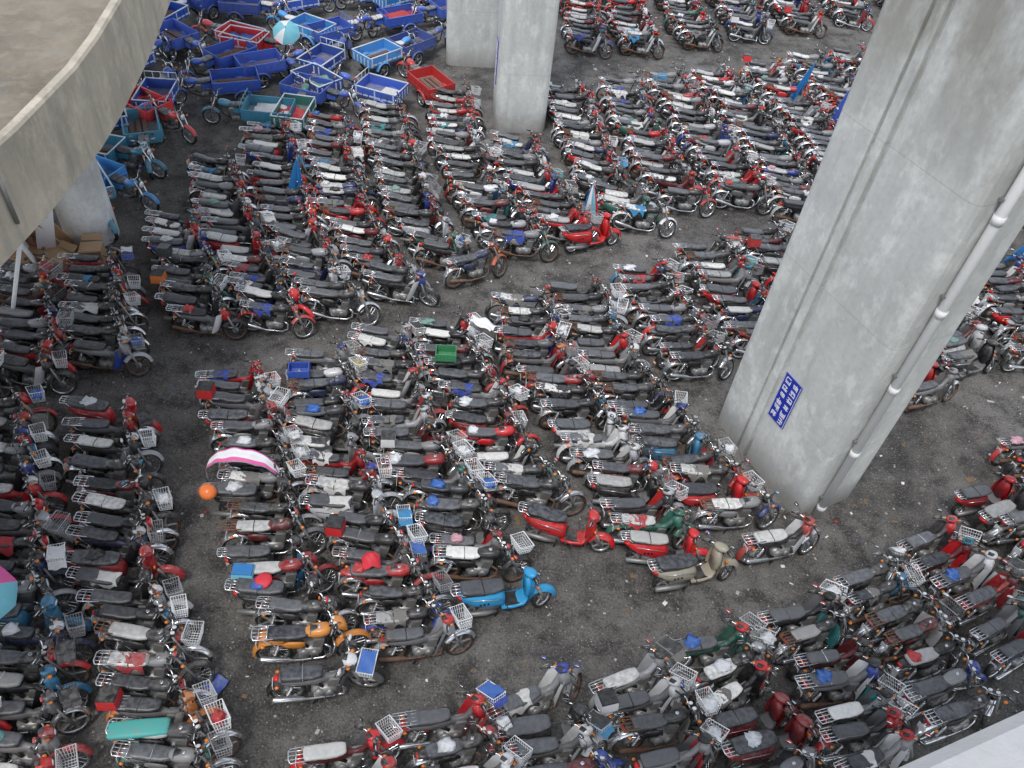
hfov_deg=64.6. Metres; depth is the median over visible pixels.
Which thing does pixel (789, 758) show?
motorcycle
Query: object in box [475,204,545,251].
motorcycle
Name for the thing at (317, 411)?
motorcycle
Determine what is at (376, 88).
cargo tricycle
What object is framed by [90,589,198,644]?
motorcycle
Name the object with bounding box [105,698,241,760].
motorcycle
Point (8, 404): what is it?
motorcycle
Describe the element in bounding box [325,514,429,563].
motorcycle
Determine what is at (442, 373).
motorcycle
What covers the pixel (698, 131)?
motorcycle
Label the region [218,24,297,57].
cargo tricycle
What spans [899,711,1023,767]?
bridge parapet
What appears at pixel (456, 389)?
motorcycle
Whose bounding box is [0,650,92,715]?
motorcycle
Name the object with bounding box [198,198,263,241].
motorcycle
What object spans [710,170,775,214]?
motorcycle
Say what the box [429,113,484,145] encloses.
motorcycle
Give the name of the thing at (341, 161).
motorcycle
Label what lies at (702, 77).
motorcycle
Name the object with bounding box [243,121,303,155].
motorcycle
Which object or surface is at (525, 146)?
motorcycle
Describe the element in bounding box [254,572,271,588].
helmet
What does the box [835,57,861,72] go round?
motorcycle
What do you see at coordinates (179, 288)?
motorcycle
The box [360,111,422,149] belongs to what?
motorcycle
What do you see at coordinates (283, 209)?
motorcycle
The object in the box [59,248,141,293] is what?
motorcycle
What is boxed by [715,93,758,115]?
motorcycle
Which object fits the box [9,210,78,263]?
timber stack
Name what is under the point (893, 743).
motorcycle
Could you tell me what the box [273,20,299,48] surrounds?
open umbrella
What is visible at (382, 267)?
motorcycle
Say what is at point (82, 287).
motorcycle
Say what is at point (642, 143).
motorcycle
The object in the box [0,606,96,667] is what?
motorcycle
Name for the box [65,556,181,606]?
motor scooter
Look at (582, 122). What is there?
motorcycle
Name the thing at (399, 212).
motorcycle
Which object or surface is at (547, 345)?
motorcycle
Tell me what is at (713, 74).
motorcycle
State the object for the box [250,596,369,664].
motorcycle
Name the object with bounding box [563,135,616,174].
motorcycle
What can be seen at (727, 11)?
motorcycle
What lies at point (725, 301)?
motorcycle
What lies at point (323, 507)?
motor scooter
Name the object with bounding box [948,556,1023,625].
motorcycle
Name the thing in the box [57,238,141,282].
motorcycle
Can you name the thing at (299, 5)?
cargo tricycle
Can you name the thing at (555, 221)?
motorcycle
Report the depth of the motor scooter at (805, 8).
33.14 m
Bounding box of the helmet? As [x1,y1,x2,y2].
[197,483,216,499]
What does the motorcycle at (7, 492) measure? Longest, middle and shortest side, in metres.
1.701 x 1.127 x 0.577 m
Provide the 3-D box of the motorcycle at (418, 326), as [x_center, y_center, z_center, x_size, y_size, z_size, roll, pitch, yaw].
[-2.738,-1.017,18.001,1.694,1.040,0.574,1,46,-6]
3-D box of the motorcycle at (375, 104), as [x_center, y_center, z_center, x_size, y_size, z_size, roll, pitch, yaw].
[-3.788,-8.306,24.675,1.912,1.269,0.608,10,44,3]
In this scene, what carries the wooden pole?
on the ground
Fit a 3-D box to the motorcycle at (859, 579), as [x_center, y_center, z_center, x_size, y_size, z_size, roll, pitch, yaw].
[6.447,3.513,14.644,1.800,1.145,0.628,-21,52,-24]
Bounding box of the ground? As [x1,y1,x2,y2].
[0,0,1023,767]
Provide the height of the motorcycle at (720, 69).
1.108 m
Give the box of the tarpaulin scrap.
[200,673,228,699]
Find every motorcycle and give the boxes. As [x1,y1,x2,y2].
[0,246,67,298]
[0,261,66,309]
[0,271,66,317]
[0,284,69,323]
[0,305,84,345]
[0,315,83,367]
[0,332,75,378]
[0,342,78,394]
[0,350,12,397]
[0,379,57,435]
[0,397,59,454]
[0,414,59,469]
[0,423,64,486]
[0,443,62,496]
[0,463,68,514]
[0,482,74,539]
[0,495,80,550]
[0,515,74,575]
[0,536,77,592]
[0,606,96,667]
[0,628,91,684]
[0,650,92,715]
[0,681,92,734]
[0,696,13,730]
[0,717,93,767]
[0,737,78,767]
[0,753,11,762]
[16,557,82,615]
[55,258,145,306]
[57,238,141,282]
[58,286,148,335]
[58,299,146,349]
[58,310,149,360]
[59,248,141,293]
[61,277,141,325]
[61,407,160,450]
[63,422,163,474]
[63,438,166,499]
[64,265,148,318]
[65,519,173,564]
[67,333,153,375]
[71,483,182,538]
[72,459,174,510]
[73,498,179,552]
[75,571,193,625]
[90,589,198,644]
[92,628,214,690]
[93,611,212,669]
[94,677,223,738]
[95,657,214,715]
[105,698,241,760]
[110,727,241,767]
[141,215,214,254]
[144,200,210,241]
[145,209,197,249]
[149,261,231,306]
[156,234,230,281]
[156,242,233,290]
[160,271,238,320]
[165,291,248,339]
[186,145,250,190]
[188,156,255,192]
[188,161,262,208]
[188,168,255,214]
[189,758,232,767]
[195,178,261,218]
[195,351,281,395]
[196,365,285,413]
[196,372,290,420]
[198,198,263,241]
[201,204,275,244]
[208,401,294,453]
[214,235,287,273]
[214,241,281,284]
[214,420,302,473]
[217,434,312,491]
[217,455,310,501]
[219,495,327,554]
[221,257,297,291]
[223,274,300,318]
[225,483,321,539]
[228,539,338,593]
[229,261,303,303]
[234,272,314,326]
[237,287,315,337]
[239,114,303,150]
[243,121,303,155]
[247,111,306,147]
[250,142,316,184]
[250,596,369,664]
[252,149,315,192]
[252,164,318,203]
[252,580,358,638]
[254,179,321,215]
[254,181,326,220]
[260,189,328,232]
[261,197,330,239]
[261,209,331,247]
[266,634,383,703]
[276,228,343,272]
[278,249,349,289]
[279,233,352,281]
[280,387,373,438]
[281,258,353,303]
[282,378,369,425]
[284,350,368,398]
[284,356,373,409]
[285,335,362,374]
[287,714,404,767]
[294,267,368,315]
[299,141,364,174]
[299,272,380,325]
[299,436,383,480]
[301,456,393,499]
[301,458,402,512]
[303,128,364,163]
[305,116,367,158]
[305,151,364,181]
[306,102,361,144]
[306,111,363,147]
[306,123,366,161]
[310,154,373,196]
[311,185,379,227]
[312,168,377,207]
[313,174,379,216]
[316,162,380,204]
[317,195,386,239]
[322,497,415,549]
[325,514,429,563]
[327,208,391,247]
[331,532,429,585]
[332,215,400,259]
[334,541,444,600]
[337,224,405,265]
[340,234,405,274]
[347,330,423,371]
[348,244,415,281]
[350,356,434,407]
[351,314,425,359]
[353,333,431,382]
[354,566,454,620]
[356,341,437,388]
[358,91,418,132]
[358,586,457,643]
[359,251,430,300]
[360,100,416,131]
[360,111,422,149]
[360,373,441,417]
[361,106,419,138]
[361,131,418,162]
[361,395,446,444]
[362,118,423,155]
[363,260,440,306]
[363,383,448,433]
[363,406,452,459]
[365,130,428,169]
[368,738,420,767]
[369,603,475,663]
[372,141,428,179]
[373,148,435,188]
[373,159,436,198]
[374,163,438,200]
[377,434,474,487]
[379,175,442,208]
[379,424,467,473]
[380,185,443,227]
[385,194,454,242]
[390,457,484,499]
[391,679,507,749]
[402,465,497,522]
[405,706,513,767]
[406,226,469,259]
[409,305,482,350]
[410,313,489,359]
[412,479,510,530]
[413,226,473,269]
[414,333,493,370]
[420,341,498,387]
[424,735,532,767]
[425,91,480,122]
[425,352,508,397]
[426,119,484,155]
[426,525,534,581]
[427,79,481,113]
[427,101,486,139]
[428,96,484,130]
[428,518,518,569]
[429,86,483,117]
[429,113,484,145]
[433,135,492,173]
[438,367,521,417]
[440,140,501,179]
[442,234,507,288]
[443,156,498,195]
[443,379,529,428]
[444,167,500,203]
[450,171,515,216]
[452,407,539,459]
[457,186,518,220]
[459,184,528,228]
[466,429,546,484]
[470,204,537,244]
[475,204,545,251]
[479,444,565,501]
[484,278,559,326]
[485,655,582,725]
[489,129,547,164]
[489,461,587,516]
[490,314,571,354]
[491,215,558,261]
[493,131,549,168]
[493,141,552,184]
[493,292,564,330]
[494,136,548,175]
[495,145,549,189]
[495,303,570,342]
[498,323,575,370]
[500,339,579,379]
[501,709,614,767]
[504,163,563,192]
[511,171,577,215]
[515,356,589,394]
[519,184,575,219]
[521,357,605,408]
[526,368,606,420]
[527,733,625,767]
[528,189,583,222]
[528,200,592,233]
[536,202,603,246]
[536,381,612,429]
[539,265,612,307]
[546,82,600,117]
[548,74,593,112]
[550,109,601,143]
[552,110,611,148]
[553,281,625,322]
[554,102,606,139]
[556,414,634,466]
[557,288,628,330]
[559,0,600,10]
[559,121,616,159]
[559,296,619,342]
[560,8,599,40]
[560,132,617,161]
[561,0,607,19]
[562,5,608,36]
[563,15,609,48]
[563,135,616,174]
[564,0,606,21]
[564,23,613,58]
[565,311,635,357]
[566,4,604,33]
[566,322,642,368]
[566,431,655,479]
[567,152,627,187]
[568,153,629,195]
[576,331,651,373]
[582,446,669,491]
[585,175,648,204]
[587,354,663,404]
[588,634,685,711]
[595,67,647,103]
[595,662,697,729]
[596,365,674,414]
[596,476,688,529]
[597,177,656,213]
[599,78,651,116]
[602,0,647,22]
[603,89,648,121]
[604,0,647,14]
[604,78,653,106]
[604,94,654,130]
[604,379,687,425]
[605,98,655,137]
[605,495,695,549]
[606,0,654,33]
[607,682,720,753]
[608,0,653,24]
[609,2,650,29]
[609,107,660,139]
[610,192,676,238]
[610,252,679,293]
[615,16,656,48]
[615,390,696,443]
[616,259,679,301]
[617,19,663,52]
[617,266,684,313]
[618,26,664,59]
[620,120,667,150]
[621,124,683,167]
[621,406,709,454]
[623,282,693,323]
[626,139,675,175]
[627,127,679,154]
[627,141,689,183]
[629,718,729,767]
[631,289,701,334]
[636,155,697,197]
[639,309,719,355]
[640,62,687,89]
[641,168,702,205]
[641,297,713,345]
[646,66,693,95]
[646,72,699,105]
[654,175,716,217]
[655,0,692,10]
[655,84,703,116]
[655,326,725,369]
[657,432,737,482]
[658,86,715,124]
[658,444,749,495]
[661,335,734,382]
[663,0,708,31]
[665,6,709,36]
[666,99,715,130]
[667,104,717,137]
[667,609,767,672]
[669,228,740,270]
[672,9,714,43]
[675,113,723,147]
[676,117,739,150]
[677,15,721,47]
[677,234,742,281]
[681,21,723,52]
[681,123,735,158]
[684,128,741,163]
[684,625,776,702]
[686,56,728,87]
[687,476,780,533]
[688,59,735,90]
[688,251,759,289]
[690,137,744,172]
[691,66,738,92]
[693,257,764,297]
[694,657,779,730]
[695,68,746,104]
[695,149,757,180]
[700,76,752,107]
[702,152,758,191]
[704,80,758,111]
[707,158,765,198]
[707,278,768,322]
[708,0,739,7]
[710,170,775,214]
[713,0,756,19]
[713,168,775,207]
[713,290,765,334]
[715,91,768,125]
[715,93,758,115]
[717,0,756,15]
[718,2,755,27]
[718,320,756,346]
[720,96,767,124]
[724,2,762,28]
[725,6,769,35]
[727,11,775,44]
[727,110,783,140]
[727,215,794,255]
[728,328,753,358]
[730,115,781,153]
[735,501,821,563]
[737,224,793,263]
[738,53,790,83]
[738,120,789,154]
[739,129,791,168]
[740,134,799,176]
[741,57,789,87]
[741,60,790,90]
[745,142,803,175]
[745,231,791,273]
[749,66,796,98]
[753,579,847,643]
[757,70,806,106]
[757,151,812,184]
[759,0,794,7]
[759,157,811,187]
[760,76,812,112]
[762,0,801,10]
[763,165,812,200]
[764,84,814,115]
[764,272,776,289]
[765,173,812,206]
[767,182,812,217]
[768,0,808,14]
[769,91,823,117]
[769,601,855,664]
[769,739,827,767]
[770,198,804,224]
[773,94,829,130]
[779,3,823,33]
[781,102,831,132]
[781,104,838,140]
[783,6,827,38]
[785,44,828,74]
[785,628,877,683]
[789,641,892,709]
[791,119,834,152]
[793,54,842,80]
[795,133,830,158]
[802,140,828,165]
[807,67,854,94]
[807,146,825,170]
[808,67,853,97]
[809,60,847,85]
[811,157,822,180]
[813,73,854,100]
[813,672,906,739]
[814,695,918,761]
[815,85,850,108]
[821,0,852,13]
[821,0,859,15]
[821,90,845,112]
[824,39,865,63]
[826,0,866,18]
[826,99,841,116]
[831,0,872,26]
[832,540,909,605]
[833,2,874,30]
[833,720,931,767]
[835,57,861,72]
[837,558,925,624]
[844,58,860,76]
[851,578,948,644]
[870,595,965,662]
[884,621,978,686]
[892,639,986,720]
[893,508,968,568]
[903,357,966,412]
[906,525,986,587]
[911,675,1019,744]
[926,538,1012,604]
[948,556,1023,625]
[952,314,990,346]
[956,296,979,330]
[959,305,983,329]
[964,589,1023,656]
[975,261,1023,304]
[977,267,1023,315]
[977,279,1023,322]
[982,253,1023,291]
[982,510,1023,545]
[982,630,1023,679]
[989,435,1023,465]
[992,314,1023,344]
[995,248,1023,271]
[999,332,1023,358]
[999,344,1023,371]
[1002,452,1023,477]
[1005,538,1023,562]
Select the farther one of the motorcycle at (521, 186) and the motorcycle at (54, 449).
the motorcycle at (521, 186)
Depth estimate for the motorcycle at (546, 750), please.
12.09 m
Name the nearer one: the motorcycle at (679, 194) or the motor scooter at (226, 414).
the motor scooter at (226, 414)
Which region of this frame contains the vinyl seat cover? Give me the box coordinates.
[106,717,170,739]
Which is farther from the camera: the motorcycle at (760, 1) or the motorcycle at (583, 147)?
the motorcycle at (760, 1)
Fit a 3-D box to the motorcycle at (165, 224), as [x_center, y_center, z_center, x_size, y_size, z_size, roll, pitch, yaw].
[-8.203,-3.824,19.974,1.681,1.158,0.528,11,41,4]
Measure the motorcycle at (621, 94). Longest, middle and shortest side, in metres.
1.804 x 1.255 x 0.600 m
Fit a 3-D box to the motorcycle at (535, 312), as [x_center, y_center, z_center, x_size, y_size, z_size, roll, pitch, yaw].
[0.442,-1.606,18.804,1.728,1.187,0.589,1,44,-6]
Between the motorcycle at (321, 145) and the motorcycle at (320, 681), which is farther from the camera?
the motorcycle at (321, 145)
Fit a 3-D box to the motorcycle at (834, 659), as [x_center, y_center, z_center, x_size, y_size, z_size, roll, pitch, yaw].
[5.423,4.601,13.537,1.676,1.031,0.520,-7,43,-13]
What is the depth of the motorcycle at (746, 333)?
18.89 m
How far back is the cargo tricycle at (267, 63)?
26.30 m
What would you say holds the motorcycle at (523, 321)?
on the ground
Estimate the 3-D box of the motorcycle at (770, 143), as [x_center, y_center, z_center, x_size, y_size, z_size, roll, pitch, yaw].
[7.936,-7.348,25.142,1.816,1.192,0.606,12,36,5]
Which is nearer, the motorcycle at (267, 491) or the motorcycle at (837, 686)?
the motorcycle at (837, 686)
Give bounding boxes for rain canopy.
[205,447,279,481]
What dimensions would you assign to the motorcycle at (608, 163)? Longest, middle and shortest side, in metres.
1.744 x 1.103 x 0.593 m
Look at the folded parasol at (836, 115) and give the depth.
26.33 m
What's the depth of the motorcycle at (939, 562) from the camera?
14.98 m
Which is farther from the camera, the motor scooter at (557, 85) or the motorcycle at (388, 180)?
the motor scooter at (557, 85)
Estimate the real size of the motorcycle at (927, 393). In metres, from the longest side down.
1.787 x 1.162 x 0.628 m
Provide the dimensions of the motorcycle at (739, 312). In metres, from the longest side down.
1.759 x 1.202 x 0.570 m
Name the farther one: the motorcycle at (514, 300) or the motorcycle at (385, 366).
the motorcycle at (514, 300)
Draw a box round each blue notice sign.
[494,36,498,84]
[768,372,802,428]
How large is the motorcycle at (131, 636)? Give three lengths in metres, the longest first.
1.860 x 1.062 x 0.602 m
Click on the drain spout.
(9, 203)
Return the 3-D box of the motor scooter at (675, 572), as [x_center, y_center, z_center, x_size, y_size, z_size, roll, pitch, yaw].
[3.287,3.208,14.507,1.897,1.210,0.673,-8,42,-13]
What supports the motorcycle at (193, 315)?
on the ground
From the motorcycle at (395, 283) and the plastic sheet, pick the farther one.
the motorcycle at (395, 283)
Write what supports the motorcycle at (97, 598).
on the ground
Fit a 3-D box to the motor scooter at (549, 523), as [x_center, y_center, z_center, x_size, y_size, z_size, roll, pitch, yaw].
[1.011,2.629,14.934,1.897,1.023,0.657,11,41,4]
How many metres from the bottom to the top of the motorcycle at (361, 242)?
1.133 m
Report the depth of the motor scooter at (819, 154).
24.86 m
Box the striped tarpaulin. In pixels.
[22,240,37,262]
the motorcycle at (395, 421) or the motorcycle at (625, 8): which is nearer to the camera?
the motorcycle at (395, 421)
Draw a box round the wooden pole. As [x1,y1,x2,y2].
[11,244,21,308]
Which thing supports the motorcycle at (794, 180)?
on the ground
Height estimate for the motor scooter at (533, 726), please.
1.182 m
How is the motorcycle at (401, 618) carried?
on the ground
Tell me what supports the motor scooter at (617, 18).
on the ground
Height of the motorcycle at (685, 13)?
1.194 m
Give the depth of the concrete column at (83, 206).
19.40 m
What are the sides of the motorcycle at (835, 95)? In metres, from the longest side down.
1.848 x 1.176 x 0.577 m
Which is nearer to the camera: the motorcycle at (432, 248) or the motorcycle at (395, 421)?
the motorcycle at (395, 421)
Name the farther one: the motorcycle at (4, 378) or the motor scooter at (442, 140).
the motor scooter at (442, 140)
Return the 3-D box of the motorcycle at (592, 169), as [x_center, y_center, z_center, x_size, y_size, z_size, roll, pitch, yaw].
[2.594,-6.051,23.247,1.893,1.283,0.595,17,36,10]
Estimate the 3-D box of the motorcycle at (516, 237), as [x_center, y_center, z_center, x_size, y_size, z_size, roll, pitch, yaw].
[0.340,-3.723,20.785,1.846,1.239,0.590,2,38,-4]
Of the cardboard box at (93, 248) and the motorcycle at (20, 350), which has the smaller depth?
the motorcycle at (20, 350)
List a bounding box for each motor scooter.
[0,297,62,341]
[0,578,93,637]
[58,384,162,436]
[65,531,185,586]
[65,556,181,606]
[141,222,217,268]
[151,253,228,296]
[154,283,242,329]
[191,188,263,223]
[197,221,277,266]
[197,390,291,440]
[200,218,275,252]
[203,463,310,517]
[216,521,326,579]
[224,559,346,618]
[238,133,307,169]
[246,130,310,164]
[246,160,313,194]
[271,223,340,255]
[285,404,378,457]
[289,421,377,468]
[298,476,398,530]
[383,193,449,233]
[395,209,460,248]
[414,499,510,543]
[426,117,482,151]
[427,126,483,168]
[441,150,504,184]
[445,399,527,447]
[449,555,555,617]
[492,692,595,752]
[503,165,568,201]
[518,500,614,552]
[547,401,629,449]
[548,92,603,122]
[549,73,587,108]
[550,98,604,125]
[558,203,620,252]
[559,0,593,16]
[565,143,615,182]
[566,19,613,53]
[572,167,629,199]
[583,350,655,392]
[587,459,675,508]
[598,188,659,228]
[601,0,637,11]
[608,9,648,36]
[613,14,652,45]
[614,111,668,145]
[620,514,708,564]
[633,420,716,466]
[635,152,688,185]
[647,530,738,591]
[662,0,705,11]
[663,0,702,23]
[663,0,705,19]
[664,0,706,17]
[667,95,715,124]
[670,462,764,514]
[699,271,763,314]
[705,679,798,749]
[720,106,767,125]
[721,700,821,767]
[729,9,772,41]
[757,257,781,282]
[773,0,807,18]
[774,0,812,25]
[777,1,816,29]
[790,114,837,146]
[792,52,834,77]
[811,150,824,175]
[832,46,865,70]
[923,361,947,381]
[936,317,996,369]
[941,331,1004,380]
[951,465,1023,515]
[973,475,1023,537]
[989,307,1023,333]
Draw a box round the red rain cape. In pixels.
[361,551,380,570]
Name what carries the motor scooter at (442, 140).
on the ground
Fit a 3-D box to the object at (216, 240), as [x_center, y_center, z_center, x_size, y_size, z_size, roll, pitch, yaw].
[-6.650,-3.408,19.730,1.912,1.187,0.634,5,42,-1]
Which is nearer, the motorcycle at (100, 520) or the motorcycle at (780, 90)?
the motorcycle at (100, 520)
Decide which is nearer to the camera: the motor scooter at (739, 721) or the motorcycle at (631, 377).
the motor scooter at (739, 721)
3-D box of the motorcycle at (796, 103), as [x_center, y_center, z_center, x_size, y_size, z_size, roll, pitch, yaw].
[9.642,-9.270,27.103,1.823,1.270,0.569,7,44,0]
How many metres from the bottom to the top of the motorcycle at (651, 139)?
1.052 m
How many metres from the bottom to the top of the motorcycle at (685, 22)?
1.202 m
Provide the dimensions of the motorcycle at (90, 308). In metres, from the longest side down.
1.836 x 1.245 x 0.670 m
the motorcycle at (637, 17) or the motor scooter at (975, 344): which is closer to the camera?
the motor scooter at (975, 344)
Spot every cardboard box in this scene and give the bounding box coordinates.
[37,240,76,274]
[77,233,106,262]
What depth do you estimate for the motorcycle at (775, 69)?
28.77 m
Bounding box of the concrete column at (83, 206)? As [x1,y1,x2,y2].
[54,156,119,245]
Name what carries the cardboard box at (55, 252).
on the ground
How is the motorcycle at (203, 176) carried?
on the ground
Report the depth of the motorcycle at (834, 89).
27.92 m
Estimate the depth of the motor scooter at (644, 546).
14.70 m
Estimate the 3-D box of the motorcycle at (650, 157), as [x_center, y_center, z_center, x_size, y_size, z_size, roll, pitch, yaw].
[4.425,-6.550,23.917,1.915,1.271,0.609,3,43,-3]
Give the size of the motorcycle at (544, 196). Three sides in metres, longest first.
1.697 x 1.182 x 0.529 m
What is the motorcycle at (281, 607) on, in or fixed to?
on the ground
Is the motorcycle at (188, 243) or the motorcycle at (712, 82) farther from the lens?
the motorcycle at (712, 82)
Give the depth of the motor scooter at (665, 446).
16.28 m
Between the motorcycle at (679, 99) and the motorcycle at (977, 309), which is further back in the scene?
the motorcycle at (679, 99)
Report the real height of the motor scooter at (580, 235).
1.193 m
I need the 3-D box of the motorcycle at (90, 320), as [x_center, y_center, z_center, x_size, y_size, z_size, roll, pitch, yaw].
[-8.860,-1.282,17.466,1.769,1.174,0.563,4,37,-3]
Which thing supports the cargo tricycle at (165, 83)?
on the ground
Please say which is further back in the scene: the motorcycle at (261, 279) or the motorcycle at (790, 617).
the motorcycle at (261, 279)
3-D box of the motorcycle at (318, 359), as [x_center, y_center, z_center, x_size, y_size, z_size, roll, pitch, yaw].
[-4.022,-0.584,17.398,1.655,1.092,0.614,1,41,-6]
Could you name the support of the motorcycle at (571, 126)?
on the ground
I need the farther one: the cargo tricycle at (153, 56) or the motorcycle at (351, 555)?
the cargo tricycle at (153, 56)
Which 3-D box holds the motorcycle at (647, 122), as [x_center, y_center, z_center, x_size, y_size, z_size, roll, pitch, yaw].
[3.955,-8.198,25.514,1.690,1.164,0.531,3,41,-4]
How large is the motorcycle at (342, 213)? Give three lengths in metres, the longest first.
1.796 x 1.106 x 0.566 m
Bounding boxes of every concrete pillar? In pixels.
[446,0,499,67]
[493,0,559,133]
[718,0,1023,516]
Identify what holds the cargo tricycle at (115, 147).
on the ground
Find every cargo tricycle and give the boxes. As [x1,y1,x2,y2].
[96,155,159,212]
[97,132,167,178]
[97,161,118,240]
[112,86,175,130]
[120,106,163,179]
[126,85,196,143]
[131,53,179,110]
[136,28,177,85]
[156,32,169,58]
[157,18,214,68]
[163,0,201,20]
[175,63,261,104]
[176,36,257,88]
[186,0,218,19]
[191,5,265,41]
[201,88,295,130]
[217,0,299,22]
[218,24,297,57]
[233,36,317,88]
[266,1,336,47]
[270,71,316,133]
[274,0,345,15]
[279,43,343,92]
[279,71,365,117]
[296,27,353,73]
[304,5,377,44]
[322,0,378,11]
[334,57,408,110]
[350,3,422,40]
[352,25,419,76]
[371,0,428,7]
[387,16,446,65]
[396,44,454,106]
[406,0,446,29]
[420,0,429,5]
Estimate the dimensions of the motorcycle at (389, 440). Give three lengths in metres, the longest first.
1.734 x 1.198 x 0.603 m
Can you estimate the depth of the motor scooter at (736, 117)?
26.05 m
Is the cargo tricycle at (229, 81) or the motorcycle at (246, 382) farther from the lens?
the cargo tricycle at (229, 81)
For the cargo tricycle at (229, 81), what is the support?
on the ground
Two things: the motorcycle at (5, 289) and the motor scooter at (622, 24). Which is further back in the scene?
the motor scooter at (622, 24)
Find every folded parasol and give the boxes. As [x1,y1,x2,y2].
[286,156,305,203]
[582,182,597,218]
[789,60,816,100]
[827,88,850,126]
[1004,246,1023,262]
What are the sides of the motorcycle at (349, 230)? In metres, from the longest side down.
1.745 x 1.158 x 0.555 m
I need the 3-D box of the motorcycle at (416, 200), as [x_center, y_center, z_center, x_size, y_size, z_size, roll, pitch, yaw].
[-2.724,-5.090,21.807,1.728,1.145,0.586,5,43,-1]
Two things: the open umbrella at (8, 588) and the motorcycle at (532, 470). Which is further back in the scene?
the motorcycle at (532, 470)
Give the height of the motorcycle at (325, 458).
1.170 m
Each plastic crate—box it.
[287,362,310,378]
[435,344,456,362]
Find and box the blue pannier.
[231,563,254,578]
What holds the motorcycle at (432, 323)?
on the ground
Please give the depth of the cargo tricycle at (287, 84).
25.09 m
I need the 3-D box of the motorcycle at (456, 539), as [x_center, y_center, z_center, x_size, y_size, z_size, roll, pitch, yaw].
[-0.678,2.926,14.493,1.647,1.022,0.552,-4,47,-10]
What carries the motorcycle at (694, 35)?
on the ground
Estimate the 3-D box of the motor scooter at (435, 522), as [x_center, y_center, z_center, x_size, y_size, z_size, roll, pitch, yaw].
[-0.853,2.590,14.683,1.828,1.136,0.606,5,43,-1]
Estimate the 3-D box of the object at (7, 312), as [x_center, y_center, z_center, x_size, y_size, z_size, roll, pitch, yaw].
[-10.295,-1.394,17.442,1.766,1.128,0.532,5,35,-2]
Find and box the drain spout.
[0,176,19,223]
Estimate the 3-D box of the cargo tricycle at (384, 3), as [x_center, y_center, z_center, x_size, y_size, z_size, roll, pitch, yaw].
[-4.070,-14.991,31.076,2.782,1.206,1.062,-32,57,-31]
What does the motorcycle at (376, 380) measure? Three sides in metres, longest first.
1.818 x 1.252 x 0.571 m
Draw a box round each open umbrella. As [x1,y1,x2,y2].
[0,566,17,618]
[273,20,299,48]
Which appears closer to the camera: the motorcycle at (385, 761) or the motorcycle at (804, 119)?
the motorcycle at (385, 761)
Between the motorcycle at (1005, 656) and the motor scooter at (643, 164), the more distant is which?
the motor scooter at (643, 164)
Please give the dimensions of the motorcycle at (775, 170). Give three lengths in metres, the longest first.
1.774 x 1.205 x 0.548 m
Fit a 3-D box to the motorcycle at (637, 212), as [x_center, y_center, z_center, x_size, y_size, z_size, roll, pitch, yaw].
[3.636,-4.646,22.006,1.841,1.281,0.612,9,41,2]
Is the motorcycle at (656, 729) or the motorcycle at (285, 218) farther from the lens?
the motorcycle at (285, 218)
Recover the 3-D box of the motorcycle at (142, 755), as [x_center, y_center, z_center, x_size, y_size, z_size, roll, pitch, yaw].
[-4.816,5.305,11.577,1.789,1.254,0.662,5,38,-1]
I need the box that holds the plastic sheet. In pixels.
[467,314,495,330]
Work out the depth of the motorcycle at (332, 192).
21.37 m
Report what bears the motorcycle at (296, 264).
on the ground
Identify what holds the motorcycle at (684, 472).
on the ground
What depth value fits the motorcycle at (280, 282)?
18.53 m
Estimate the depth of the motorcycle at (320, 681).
12.50 m
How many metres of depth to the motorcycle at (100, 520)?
14.00 m
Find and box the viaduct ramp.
[0,0,170,266]
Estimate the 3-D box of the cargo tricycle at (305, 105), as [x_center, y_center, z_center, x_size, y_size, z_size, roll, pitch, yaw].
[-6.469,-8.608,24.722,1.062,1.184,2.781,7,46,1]
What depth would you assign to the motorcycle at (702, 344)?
18.44 m
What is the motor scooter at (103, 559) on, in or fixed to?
on the ground
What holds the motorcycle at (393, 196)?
on the ground
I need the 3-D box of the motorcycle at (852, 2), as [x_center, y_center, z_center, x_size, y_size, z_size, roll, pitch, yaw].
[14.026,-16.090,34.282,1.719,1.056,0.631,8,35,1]
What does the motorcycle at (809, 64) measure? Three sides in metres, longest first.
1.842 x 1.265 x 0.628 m
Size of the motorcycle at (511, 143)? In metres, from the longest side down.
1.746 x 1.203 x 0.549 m
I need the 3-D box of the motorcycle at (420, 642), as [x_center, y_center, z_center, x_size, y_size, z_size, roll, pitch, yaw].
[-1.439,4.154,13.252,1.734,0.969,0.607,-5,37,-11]
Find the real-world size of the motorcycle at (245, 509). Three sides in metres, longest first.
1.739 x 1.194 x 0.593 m
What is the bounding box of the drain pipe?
[812,166,1023,518]
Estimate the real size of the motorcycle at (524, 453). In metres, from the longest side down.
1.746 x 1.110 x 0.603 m
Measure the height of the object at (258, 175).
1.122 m
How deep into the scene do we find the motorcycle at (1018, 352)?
19.33 m
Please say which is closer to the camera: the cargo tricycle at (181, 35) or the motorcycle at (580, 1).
the cargo tricycle at (181, 35)
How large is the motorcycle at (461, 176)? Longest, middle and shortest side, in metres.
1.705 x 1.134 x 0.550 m
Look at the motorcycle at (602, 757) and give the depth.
11.74 m
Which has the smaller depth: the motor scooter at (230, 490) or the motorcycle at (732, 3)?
the motor scooter at (230, 490)
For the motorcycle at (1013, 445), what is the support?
on the ground
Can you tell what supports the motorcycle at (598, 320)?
on the ground
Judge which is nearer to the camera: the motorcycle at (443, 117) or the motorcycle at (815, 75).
the motorcycle at (443, 117)
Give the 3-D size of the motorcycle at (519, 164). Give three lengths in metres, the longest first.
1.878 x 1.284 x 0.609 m
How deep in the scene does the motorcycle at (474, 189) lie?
21.96 m

